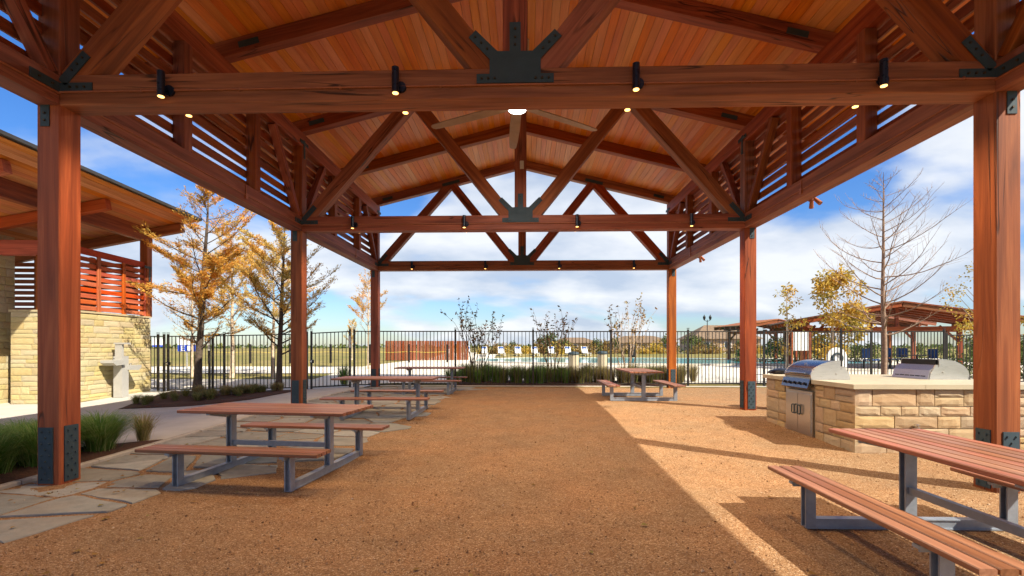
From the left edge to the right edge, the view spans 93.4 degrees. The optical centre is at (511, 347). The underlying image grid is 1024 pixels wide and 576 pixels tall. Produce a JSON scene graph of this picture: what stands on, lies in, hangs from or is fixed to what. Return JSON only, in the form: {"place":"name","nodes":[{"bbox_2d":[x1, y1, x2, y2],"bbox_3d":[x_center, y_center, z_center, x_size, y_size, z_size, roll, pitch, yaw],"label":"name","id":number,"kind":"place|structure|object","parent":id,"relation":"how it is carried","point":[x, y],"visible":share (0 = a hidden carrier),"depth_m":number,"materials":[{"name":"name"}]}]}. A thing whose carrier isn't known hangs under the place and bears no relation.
{"place":"outdoors","nodes":[
{"label":"outdoors","id":0,"kind":"place"},
{"bbox_2d":[0,385,369,445],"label":"pavement","id":1,"kind":"structure","parent":0,"point":[179,424],"depth_m":12.30,"materials":[{"name":"concrete"}]},
{"bbox_2d":[0,439,162,483],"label":"planting bed","id":2,"kind":"object","parent":1,"relation":"on","point":[21,472],"visible":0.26,"depth_m":6.50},
{"bbox_2d":[0,416,33,432],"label":"grass clump","id":3,"kind":"object","parent":2,"relation":"on","point":[12,423],"visible":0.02,"depth_m":7.00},
{"bbox_2d":[0,428,35,461],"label":"grass clump","id":4,"kind":"object","parent":2,"relation":"on","point":[8,447],"visible":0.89,"depth_m":5.63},
{"bbox_2d":[0,424,36,473],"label":"grass clump","id":5,"kind":"object","parent":2,"relation":"on","point":[4,463],"visible":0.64,"depth_m":5.75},
{"bbox_2d":[0,422,36,463],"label":"grass clump","id":6,"kind":"object","parent":2,"relation":"on","point":[14,436],"visible":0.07,"depth_m":6.25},
{"bbox_2d":[0,415,107,467],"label":"grass clump","id":7,"kind":"object","parent":2,"relation":"on","point":[31,460],"visible":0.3,"depth_m":5.99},
{"bbox_2d":[81,407,144,449],"bbox_3d":[-6.187,1.237,7.261,1.470,0.550,1.412,0,0,-21],"label":"grass clump","id":8,"kind":"object","parent":2,"relation":"on","point":[100,415],"visible":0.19,"depth_m":7.35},
{"bbox_2d":[81,411,153,452],"bbox_3d":[-6.006,1.247,6.993,1.405,0.520,1.444,0,0,-9],"label":"grass clump","id":9,"kind":"object","parent":2,"relation":"on","point":[107,441],"visible":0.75,"depth_m":6.86,"materials":[{"name":"plant"}]},
{"bbox_2d":[126,410,167,440],"bbox_3d":[-5.874,1.260,7.718,0.772,0.454,0.752,0,0,-10],"label":"grass clump","id":10,"kind":"object","parent":2,"relation":"on","point":[146,432],"visible":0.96,"depth_m":7.66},
{"bbox_2d":[0,129,201,403],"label":"restroom building","id":11,"kind":"structure","parent":1,"relation":"on","point":[113,211],"depth_m":14.88,"materials":[{"name":"stone"}]},
{"bbox_2d":[100,343,141,397],"bbox_3d":[-12.547,0.731,15.556,0.456,1.755,1.200,0,0,-2],"label":"drinking fountain","id":12,"kind":"object","parent":1,"relation":"on","point":[120,364],"visible":1,"depth_m":15.41,"materials":[{"name":"metal"}]},
{"bbox_2d":[150,334,165,390],"bbox_3d":[-12.816,0.624,17.360,0.698,2.292,0.078,0,0,2],"label":"iron fence","id":13,"kind":"object","parent":1,"relation":"on","point":[158,336],"visible":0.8,"depth_m":17.33,"materials":[{"name":"brown metal"}]},
{"bbox_2d":[166,334,210,390],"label":"iron gate","id":14,"kind":"structure","parent":1,"relation":"on","point":[168,363],"depth_m":17.32,"materials":[{"name":"brown metal"}]},
{"bbox_2d":[119,390,290,408],"bbox_3d":[-9.715,1.560,14.999,4.750,0.191,4.250,0,0,2],"label":"planting bed","id":15,"kind":"object","parent":1,"relation":"on","point":[189,400],"visible":0.59,"depth_m":14.38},
{"bbox_2d":[127,394,142,403],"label":"grass clump","id":16,"kind":"object","parent":15,"relation":"on","point":[134,399],"visible":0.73,"depth_m":13.77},
{"bbox_2d":[138,394,153,404],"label":"grass clump","id":17,"kind":"object","parent":15,"relation":"on","point":[145,399],"visible":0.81,"depth_m":13.58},
{"bbox_2d":[121,184,261,391],"bbox_3d":[-10.654,-2.108,16.389,3.824,7.476,4.430,0,0,2],"label":"cypress tree","id":18,"kind":"object","parent":15,"relation":"in","point":[208,290],"visible":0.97,"depth_m":16.37,"materials":[{"name":"orange plant"}]},
{"bbox_2d":[216,384,229,394],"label":"grass clump","id":19,"kind":"object","parent":15,"relation":"on","point":[223,391],"visible":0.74,"depth_m":15.44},
{"bbox_2d":[215,220,340,390],"bbox_3d":[-8.164,-1.490,17.017,4.255,6.184,3.223,0,0,2],"label":"cypress tree","id":20,"kind":"object","parent":15,"relation":"in","point":[259,286],"visible":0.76,"depth_m":16.45,"materials":[{"name":"orange plant"}]},
{"bbox_2d":[211,330,307,389],"bbox_3d":[-9.017,0.576,17.256,3.498,2.388,0.078,0,0,2],"label":"iron fence","id":21,"kind":"object","parent":1,"relation":"on","point":[224,360],"visible":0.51,"depth_m":17.26,"materials":[{"name":"metal"}]},
{"bbox_2d":[310,329,350,388],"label":"iron gate","id":22,"kind":"structure","parent":1,"relation":"on","point":[312,360],"depth_m":17.20,"materials":[{"name":"brown metal"}]},
{"bbox_2d":[331,364,352,384],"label":"grass clump","id":23,"kind":"object","parent":1,"relation":"on","point":[344,373],"visible":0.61,"depth_m":18.29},
{"bbox_2d":[0,387,487,542],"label":"flagstone path","id":24,"kind":"structure","parent":0,"point":[27,527],"depth_m":6.06,"materials":[{"name":"stone"}]},
{"bbox_2d":[135,402,389,491],"bbox_3d":[-2.914,1.144,6.053,2.100,0.778,1.960,0,0,8],"label":"picnic table","id":25,"kind":"object","parent":24,"relation":"on","point":[231,450],"visible":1,"depth_m":5.85,"materials":[{"name":"brown wood"}]},
{"bbox_2d":[319,376,443,419],"bbox_3d":[-2.666,1.034,10.328,2.100,0.778,1.960,0,0,2],"label":"picnic table","id":26,"kind":"object","parent":24,"relation":"on","point":[356,380],"visible":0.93,"depth_m":10.04,"materials":[{"name":"brown wood"}]},
{"bbox_2d":[389,367,467,394],"bbox_3d":[-2.535,1.014,15.076,2.100,0.778,1.960,0,0,1],"label":"picnic table","id":27,"kind":"object","parent":24,"relation":"on","point":[448,382],"visible":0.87,"depth_m":14.68,"materials":[{"name":"brown wood"}]},
{"bbox_2d":[0,386,1023,575],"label":"gravel floor","id":28,"kind":"structure","parent":0,"point":[520,402],"depth_m":4.67,"materials":[{"name":"gravel"}]},
{"bbox_2d":[0,405,952,575],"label":"fallen leaves","id":29,"kind":"object","parent":28,"relation":"on","point":[643,523],"visible":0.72,"depth_m":4.32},
{"bbox_2d":[0,0,1023,492],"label":"timber pavilion","id":30,"kind":"structure","parent":28,"relation":"on","point":[732,104],"depth_m":7.72,"materials":[{"name":"wood"}]},
{"bbox_2d":[157,69,175,97],"bbox_3d":[-3.767,-2.848,5.245,0.136,0.280,0.123,0,0,2],"label":"tie beam lamp","id":31,"kind":"object","parent":30,"relation":"attached to","point":[163,90],"visible":1,"depth_m":5.21,"materials":[{"name":"black"}]},
{"bbox_2d":[392,65,405,94],"bbox_3d":[-1.214,-2.848,5.174,0.136,0.280,0.123,0,0,2],"label":"tie beam lamp","id":32,"kind":"object","parent":30,"relation":"attached to","point":[398,86],"visible":1,"depth_m":5.13,"materials":[{"name":"black"}]},
{"bbox_2d":[431,39,596,148],"bbox_3d":[0.089,-5.223,8.101,3.190,2.535,3.516,0,0,2],"label":"ceiling fan","id":33,"kind":"object","parent":30,"relation":"hanging from","point":[515,122],"visible":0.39,"depth_m":8.62,"materials":[{"name":"brown wood"}]},
{"bbox_2d":[632,61,643,90],"bbox_3d":[1.337,-2.848,5.104,0.136,0.280,0.123,0,0,2],"label":"tie beam lamp","id":34,"kind":"object","parent":30,"relation":"attached to","point":[637,83],"visible":1,"depth_m":5.05,"materials":[{"name":"black"}]},
{"bbox_2d":[808,197,822,208],"bbox_3d":[5.507,-2.652,8.801,0.136,0.196,0.341,0,0,2],"label":"twin stub fitting","id":35,"kind":"object","parent":30,"relation":"attached to","point":[816,200],"visible":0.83,"depth_m":8.79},
{"bbox_2d":[876,57,888,87],"bbox_3d":[3.890,-2.848,5.033,0.136,0.280,0.123,0,0,2],"label":"tie beam lamp","id":36,"kind":"object","parent":30,"relation":"attached to","point":[882,81],"visible":1,"depth_m":4.99,"materials":[{"name":"black"}]},
{"bbox_2d":[0,408,1023,575],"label":"loose pebbles","id":37,"kind":"object","parent":28,"relation":"on","point":[701,570],"visible":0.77,"depth_m":4.50,"materials":[{"name":"gravel"}]},
{"bbox_2d":[380,385,766,386],"bbox_3d":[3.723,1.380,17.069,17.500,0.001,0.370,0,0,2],"label":"concrete curb","id":38,"kind":"structure","parent":28,"relation":"on","point":[574,386],"depth_m":16.95,"materials":[{"name":"stone"}]},
{"bbox_2d":[596,368,685,400],"bbox_3d":[3.469,1.014,13.329,1.960,0.778,2.100,0,0,2],"label":"picnic table","id":39,"kind":"object","parent":28,"relation":"on","point":[643,373],"visible":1,"depth_m":12.66,"materials":[{"name":"brown wood"}]},
{"bbox_2d":[763,374,1023,452],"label":"grill island","id":40,"kind":"structure","parent":28,"relation":"on","point":[875,401],"depth_m":6.91,"materials":[{"name":"beige stone"}]},
{"bbox_2d":[768,368,785,373],"bbox_3d":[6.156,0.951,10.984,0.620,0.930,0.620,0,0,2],"label":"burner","id":41,"kind":"object","parent":40,"relation":"on","point":[777,371],"visible":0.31,"depth_m":10.84,"materials":[{"name":"black metal"}]},
{"bbox_2d":[786,388,814,436],"bbox_3d":[4.931,1.107,8.307,0.120,0.740,0.800,0,0,2],"label":"grill cupboard","id":42,"kind":"object","parent":40,"relation":"part of","point":[800,411],"visible":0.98,"depth_m":8.19,"materials":[{"name":"silver metal"}]},
{"bbox_2d":[781,359,850,389],"bbox_3d":[5.193,0.459,8.300,0.737,0.476,0.824,0,0,2],"label":"gas grill","id":43,"kind":"object","parent":40,"relation":"on","point":[801,374],"visible":0.99,"depth_m":7.99,"materials":[{"name":"silver metal"}]},
{"bbox_2d":[892,358,970,379],"bbox_3d":[7.221,0.433,8.324,0.737,0.476,0.824,0,0,2],"label":"gas grill","id":44,"kind":"object","parent":40,"relation":"on","point":[937,369],"visible":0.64,"depth_m":7.97,"materials":[{"name":"silver metal"}]},
{"bbox_2d":[768,428,1023,575],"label":"picnic table","id":45,"kind":"object","parent":28,"relation":"on","point":[1000,467],"visible":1,"depth_m":3.57,"materials":[{"name":"brown wood"}]},
{"bbox_2d":[0,0,1023,346],"label":"sky","id":46,"kind":"structure","parent":0,"point":[785,244],"materials":[{"name":"blue"}]},
{"bbox_2d":[149,347,971,387],"bbox_3d":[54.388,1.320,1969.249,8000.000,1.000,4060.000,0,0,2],"label":"ground","id":47,"kind":"structure","parent":0,"point":[323,357],"depth_m":38.86,"materials":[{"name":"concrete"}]},
{"bbox_2d":[0,386,362,490],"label":"kerb","id":48,"kind":"structure","parent":47,"relation":"on","point":[89,463],"depth_m":6.87,"materials":[{"name":"stone"}]},
{"bbox_2d":[159,273,227,376],"bbox_3d":[-14.218,-1.011,21.573,2.990,4.705,2.662,0,0,2],"label":"cypress tree","id":49,"kind":"object","parent":47,"relation":"on","point":[192,349],"visible":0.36,"depth_m":21.56,"materials":[{"name":"orange plant"}]},
{"bbox_2d":[199,230,270,377],"bbox_3d":[-12.277,-1.916,21.524,2.613,6.548,3.220,0,0,35],"label":"cypress tree","id":50,"kind":"object","parent":47,"relation":"on","point":[232,322],"visible":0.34,"depth_m":21.19,"materials":[{"name":"orange plant"}]},
{"bbox_2d":[151,366,358,372],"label":"roadway","id":51,"kind":"structure","parent":47,"relation":"on","point":[322,369],"depth_m":24.89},
{"bbox_2d":[178,338,195,367],"bbox_3d":[-17.589,0.314,26.108,0.860,1.600,0.084,0,0,-12],"label":"field sign","id":52,"kind":"object","parent":51,"relation":"on","point":[181,345],"visible":0.61,"depth_m":26.07,"materials":[{"name":"white plastic"}]},
{"bbox_2d":[149,379,370,387],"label":"footpath","id":53,"kind":"structure","parent":47,"relation":"on","point":[322,382],"depth_m":19.66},
{"bbox_2d":[230,239,315,377],"bbox_3d":[-10.387,-1.679,20.911,3.403,6.092,3.014,0,0,-33],"label":"cypress tree","id":54,"kind":"object","parent":47,"relation":"on","point":[275,312],"visible":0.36,"depth_m":20.84,"materials":[{"name":"orange plant"}]},
{"bbox_2d":[343,318,357,359],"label":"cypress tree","id":55,"kind":"object","parent":47,"relation":"on","point":[351,327],"visible":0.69,"depth_m":40.36,"materials":[{"name":"orange plant"}]},
{"bbox_2d":[346,267,387,368],"bbox_3d":[-7.628,-1.534,25.121,2.036,5.448,2.076,0,0,-29],"label":"cypress tree","id":56,"kind":"object","parent":47,"relation":"on","point":[358,300],"visible":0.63,"depth_m":25.09,"materials":[{"name":"orange plant"}]},
{"bbox_2d":[149,342,968,348],"bbox_3d":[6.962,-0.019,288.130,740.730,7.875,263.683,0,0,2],"label":"distant wood","id":57,"kind":"object","parent":47,"relation":"on","point":[324,346],"visible":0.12,"depth_m":310.18,"materials":[{"name":"green plant"}]},
{"bbox_2d":[453,380,685,385],"bbox_3d":[2.062,1.352,18.500,8.900,0.108,1.900,0,0,2],"label":"planting bed","id":58,"kind":"object","parent":47,"relation":"on","point":[490,381],"visible":0.2,"depth_m":17.73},
{"bbox_2d":[461,365,476,382],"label":"grass clump","id":59,"kind":"object","parent":58,"relation":"on","point":[468,375],"visible":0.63,"depth_m":18.37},
{"bbox_2d":[440,296,504,366],"bbox_3d":[-1.695,-0.321,18.855,2.552,3.482,1.645,0,0,18],"label":"crape myrtle","id":60,"kind":"object","parent":58,"relation":"on","point":[473,338],"visible":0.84,"depth_m":18.72,"materials":[{"name":"brown plant"}]},
{"bbox_2d":[472,368,485,382],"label":"grass clump","id":61,"kind":"object","parent":58,"relation":"on","point":[479,376],"visible":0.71,"depth_m":18.11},
{"bbox_2d":[480,362,496,380],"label":"grass clump","id":62,"kind":"object","parent":58,"relation":"on","point":[485,378],"visible":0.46,"depth_m":18.70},
{"bbox_2d":[493,366,507,382],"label":"grass clump","id":63,"kind":"object","parent":58,"relation":"on","point":[496,376],"visible":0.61,"depth_m":18.20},
{"bbox_2d":[497,366,508,382],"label":"grass clump","id":64,"kind":"object","parent":58,"relation":"on","point":[505,374],"visible":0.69,"depth_m":18.16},
{"bbox_2d":[509,364,526,382],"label":"grass clump","id":65,"kind":"object","parent":58,"relation":"on","point":[521,370],"visible":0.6,"depth_m":18.09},
{"bbox_2d":[534,365,548,382],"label":"grass clump","id":66,"kind":"object","parent":58,"relation":"on","point":[540,377],"visible":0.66,"depth_m":17.96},
{"bbox_2d":[544,367,557,381],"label":"grass clump","id":67,"kind":"object","parent":58,"relation":"on","point":[550,375],"visible":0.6,"depth_m":18.19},
{"bbox_2d":[530,305,577,369],"bbox_3d":[1.689,-0.115,18.571,1.468,3.071,1.739,0,0,31],"label":"crape myrtle","id":68,"kind":"object","parent":58,"relation":"on","point":[563,337],"visible":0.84,"depth_m":18.60,"materials":[{"name":"brown plant"}]},
{"bbox_2d":[551,364,564,381],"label":"grass clump","id":69,"kind":"object","parent":58,"relation":"on","point":[557,378],"visible":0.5,"depth_m":18.52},
{"bbox_2d":[559,368,572,382],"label":"grass clump","id":70,"kind":"object","parent":58,"relation":"on","point":[565,377],"visible":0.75,"depth_m":18.12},
{"bbox_2d":[559,364,574,381],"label":"grass clump","id":71,"kind":"object","parent":58,"relation":"on","point":[571,376],"visible":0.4,"depth_m":18.44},
{"bbox_2d":[576,365,587,382],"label":"grass clump","id":72,"kind":"object","parent":58,"relation":"on","point":[578,377],"visible":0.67,"depth_m":17.90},
{"bbox_2d":[579,363,595,381],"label":"grass clump","id":73,"kind":"object","parent":58,"relation":"on","point":[591,373],"visible":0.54,"depth_m":18.27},
{"bbox_2d":[592,366,608,381],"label":"grass clump","id":74,"kind":"object","parent":58,"relation":"on","point":[598,374],"visible":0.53,"depth_m":18.30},
{"bbox_2d":[599,366,615,381],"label":"grass clump","id":75,"kind":"object","parent":58,"relation":"on","point":[605,373],"visible":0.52,"depth_m":17.93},
{"bbox_2d":[604,292,656,367],"bbox_3d":[4.709,-0.364,18.801,1.486,3.557,2.051,0,0,-36],"label":"crape myrtle","id":76,"kind":"object","parent":58,"relation":"on","point":[633,335],"visible":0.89,"depth_m":18.76,"materials":[{"name":"brown plant"}]},
{"bbox_2d":[646,364,660,382],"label":"grass clump","id":77,"kind":"object","parent":58,"relation":"on","point":[652,377],"visible":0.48,"depth_m":18.12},
{"bbox_2d":[676,366,685,382],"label":"grass clump","id":78,"kind":"object","parent":58,"relation":"on","point":[680,375],"visible":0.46,"depth_m":17.79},
{"bbox_2d":[550,338,598,349],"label":"house","id":79,"kind":"structure","parent":47,"relation":"on","point":[578,340],"depth_m":145.63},
{"bbox_2d":[605,336,678,349],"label":"house","id":80,"kind":"structure","parent":47,"relation":"on","point":[645,339],"depth_m":144.85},
{"bbox_2d":[353,328,945,386],"bbox_3d":[5.316,0.444,17.678,21.979,2.340,0.205,0,0,-2],"label":"iron fence","id":81,"kind":"object","parent":47,"relation":"on","point":[841,331],"visible":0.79,"depth_m":17.60,"materials":[{"name":"brown metal"}]},
{"bbox_2d":[316,353,1023,383],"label":"pool deck","id":82,"kind":"structure","parent":47,"relation":"on","point":[441,364],"depth_m":24.52,"materials":[{"name":"concrete"}]},
{"bbox_2d":[385,341,467,359],"bbox_3d":[-6.758,0.268,38.541,6.565,1.550,0.432,0,0,-8],"label":"board enclosure","id":83,"kind":"object","parent":82,"relation":"on","point":[433,350],"visible":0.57,"depth_m":38.39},
{"bbox_2d":[569,352,578,368],"bbox_3d":[3.001,0.702,23.526,0.580,0.980,0.571,0,0,2],"label":"stone bin","id":84,"kind":"object","parent":82,"relation":"on","point":[571,358],"visible":0.66,"depth_m":23.31,"materials":[{"name":"stone"}]},
{"bbox_2d":[597,351,606,367],"bbox_3d":[4.517,0.679,24.084,0.580,0.980,0.571,0,0,2],"label":"stone bin","id":85,"kind":"object","parent":82,"relation":"on","point":[604,358],"visible":0.62,"depth_m":23.86,"materials":[{"name":"stone"}]},
{"bbox_2d":[469,357,895,365],"bbox_3d":[10.507,1.135,36.324,27.800,0.350,17.600,0,0,2],"label":"pool coping","id":86,"kind":"object","parent":82,"relation":"on","point":[654,363],"visible":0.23,"depth_m":28.79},
{"bbox_2d":[686,363,702,381],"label":"grass clump","id":87,"kind":"object","parent":82,"relation":"on","point":[694,373],"visible":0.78,"depth_m":18.89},
{"bbox_2d":[714,319,811,359],"bbox_3d":[19.659,-0.448,37.952,6.120,3.380,3.560,0,0,-10],"label":"shade shelter","id":88,"kind":"object","parent":82,"relation":"on","point":[736,326],"visible":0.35,"depth_m":38.18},
{"bbox_2d":[772,282,808,367],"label":"sycamore tree","id":89,"kind":"object","parent":82,"relation":"on","point":[787,298],"visible":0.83,"depth_m":25.05,"materials":[{"name":"yellow plant"}]},
{"bbox_2d":[791,332,810,363],"bbox_3d":[12.511,0.306,20.865,0.830,1.960,0.095,0,0,2],"label":"notice board","id":90,"kind":"object","parent":82,"relation":"on","point":[799,343],"visible":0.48,"depth_m":20.84,"materials":[{"name":"white plastic"}]},
{"bbox_2d":[826,347,846,366],"bbox_3d":[14.135,0.648,20.980,0.840,1.280,0.135,0,0,2],"label":"ring stand","id":91,"kind":"object","parent":82,"relation":"on","point":[829,355],"visible":0.31,"depth_m":20.99,"materials":[{"name":"white plastic"}]},
{"bbox_2d":[803,263,876,359],"bbox_3d":[16.189,-1.478,24.049,2.999,5.333,2.889,0,0,-22],"label":"sycamore tree","id":92,"kind":"object","parent":82,"relation":"on","point":[832,284],"visible":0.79,"depth_m":23.70,"materials":[{"name":"yellow plant"}]},
{"bbox_2d":[767,313,936,362],"bbox_3d":[22.296,-0.565,32.177,8.772,3.630,3.560,0,0,6],"label":"shade shelter","id":93,"kind":"object","parent":82,"relation":"on","point":[905,322],"visible":0.16,"depth_m":30.93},
{"bbox_2d":[862,348,879,368],"bbox_3d":[18.585,0.596,24.995,0.525,1.055,0.500,0,0,-3],"label":"patio chair","id":94,"kind":"object","parent":82,"relation":"on","point":[869,357],"visible":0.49,"depth_m":24.95,"materials":[{"name":"blue fabric"}]},
{"bbox_2d":[769,301,1023,363],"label":"shade shelter","id":95,"kind":"object","parent":82,"relation":"on","point":[941,316],"visible":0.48,"depth_m":25.00,"materials":[{"name":"wood"}]},
{"bbox_2d":[896,348,906,365],"bbox_3d":[20.816,0.571,25.597,0.500,1.055,0.525,0,0,10],"label":"patio chair","id":96,"kind":"object","parent":82,"relation":"on","point":[899,351],"visible":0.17,"depth_m":25.82,"materials":[{"name":"blue fabric"}]},
{"bbox_2d":[939,261,972,344],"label":"sycamore tree","id":97,"kind":"object","parent":82,"relation":"on","point":[964,320],"visible":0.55,"depth_m":21.68,"materials":[{"name":"yellow plant"}]},
{"bbox_2d":[676,325,762,350],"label":"house","id":98,"kind":"structure","parent":47,"relation":"on","point":[704,328],"depth_m":98.89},
{"bbox_2d":[756,336,785,361],"bbox_3d":[17.714,0.287,32.771,2.194,2.198,1.432,0,0,0],"label":"shrub","id":99,"kind":"object","parent":47,"relation":"on","point":[772,342],"visible":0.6,"depth_m":32.72,"materials":[{"name":"green plant"}]},
{"bbox_2d":[848,343,860,360],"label":"shrub","id":100,"kind":"object","parent":47,"relation":"on","point":[859,347],"visible":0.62,"depth_m":35.05,"materials":[{"name":"green plant"}]},
{"bbox_2d":[862,341,880,361],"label":"shrub","id":101,"kind":"object","parent":47,"relation":"on","point":[879,356],"visible":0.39,"depth_m":34.66,"materials":[{"name":"green plant"}]},
{"bbox_2d":[813,167,972,373],"bbox_3d":[13.062,-2.323,16.715,4.320,7.575,4.149,0,0,26],"label":"bare tree","id":102,"kind":"object","parent":47,"relation":"on","point":[883,323],"visible":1,"depth_m":16.59,"materials":[{"name":"plant"}]},
{"bbox_2d":[908,343,926,358],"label":"shrub","id":103,"kind":"object","parent":47,"relation":"on","point":[919,349],"visible":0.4,"depth_m":34.99,"materials":[{"name":"green plant"}]},
{"bbox_2d":[938,344,955,360],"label":"shrub","id":104,"kind":"object","parent":47,"relation":"on","point":[942,351],"visible":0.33,"depth_m":34.20,"materials":[{"name":"green plant"}]},
{"bbox_2d":[950,330,972,377],"bbox_3d":[19.268,0.334,20.028,1.699,2.110,1.455,0,0,2],"label":"hedge shrub","id":105,"kind":"object","parent":47,"relation":"on","point":[971,367],"visible":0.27,"depth_m":20.04,"materials":[{"name":"green plant"}]},
{"bbox_2d":[946,333,1023,381],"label":"iron fence","id":106,"kind":"object","parent":47,"relation":"on","point":[947,335],"visible":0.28,"depth_m":18.20,"materials":[{"name":"brown metal"}]},
{"bbox_2d":[476,358,869,363],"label":"pool water","id":107,"kind":"structure","parent":0,"point":[660,360],"depth_m":35.72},
{"bbox_2d":[494,353,1021,357],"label":"dry grass bank","id":108,"kind":"structure","parent":0,"point":[510,355],"depth_m":49.15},
{"bbox_2d":[542,332,560,353],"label":"shrub","id":109,"kind":"object","parent":108,"relation":"on","point":[550,336],"visible":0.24,"depth_m":54.62,"materials":[{"name":"green plant"}]},
{"bbox_2d":[551,341,574,353],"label":"shrub","id":110,"kind":"object","parent":108,"relation":"on","point":[571,348],"visible":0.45,"depth_m":53.64,"materials":[{"name":"yellow plant"}]},
{"bbox_2d":[599,339,618,353],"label":"shrub","id":111,"kind":"object","parent":108,"relation":"on","point":[604,343],"visible":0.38,"depth_m":55.12,"materials":[{"name":"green plant"}]},
{"bbox_2d":[650,340,666,353],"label":"shrub","id":112,"kind":"object","parent":108,"relation":"on","point":[658,346],"visible":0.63,"depth_m":55.54,"materials":[{"name":"yellow plant"}]},
{"bbox_2d":[679,332,702,353],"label":"shrub","id":113,"kind":"object","parent":108,"relation":"on","point":[695,340],"visible":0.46,"depth_m":56.59,"materials":[{"name":"green plant"}]},
{"bbox_2d":[693,338,721,353],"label":"shrub","id":114,"kind":"object","parent":108,"relation":"on","point":[701,350],"visible":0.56,"depth_m":53.60,"materials":[{"name":"green plant"}]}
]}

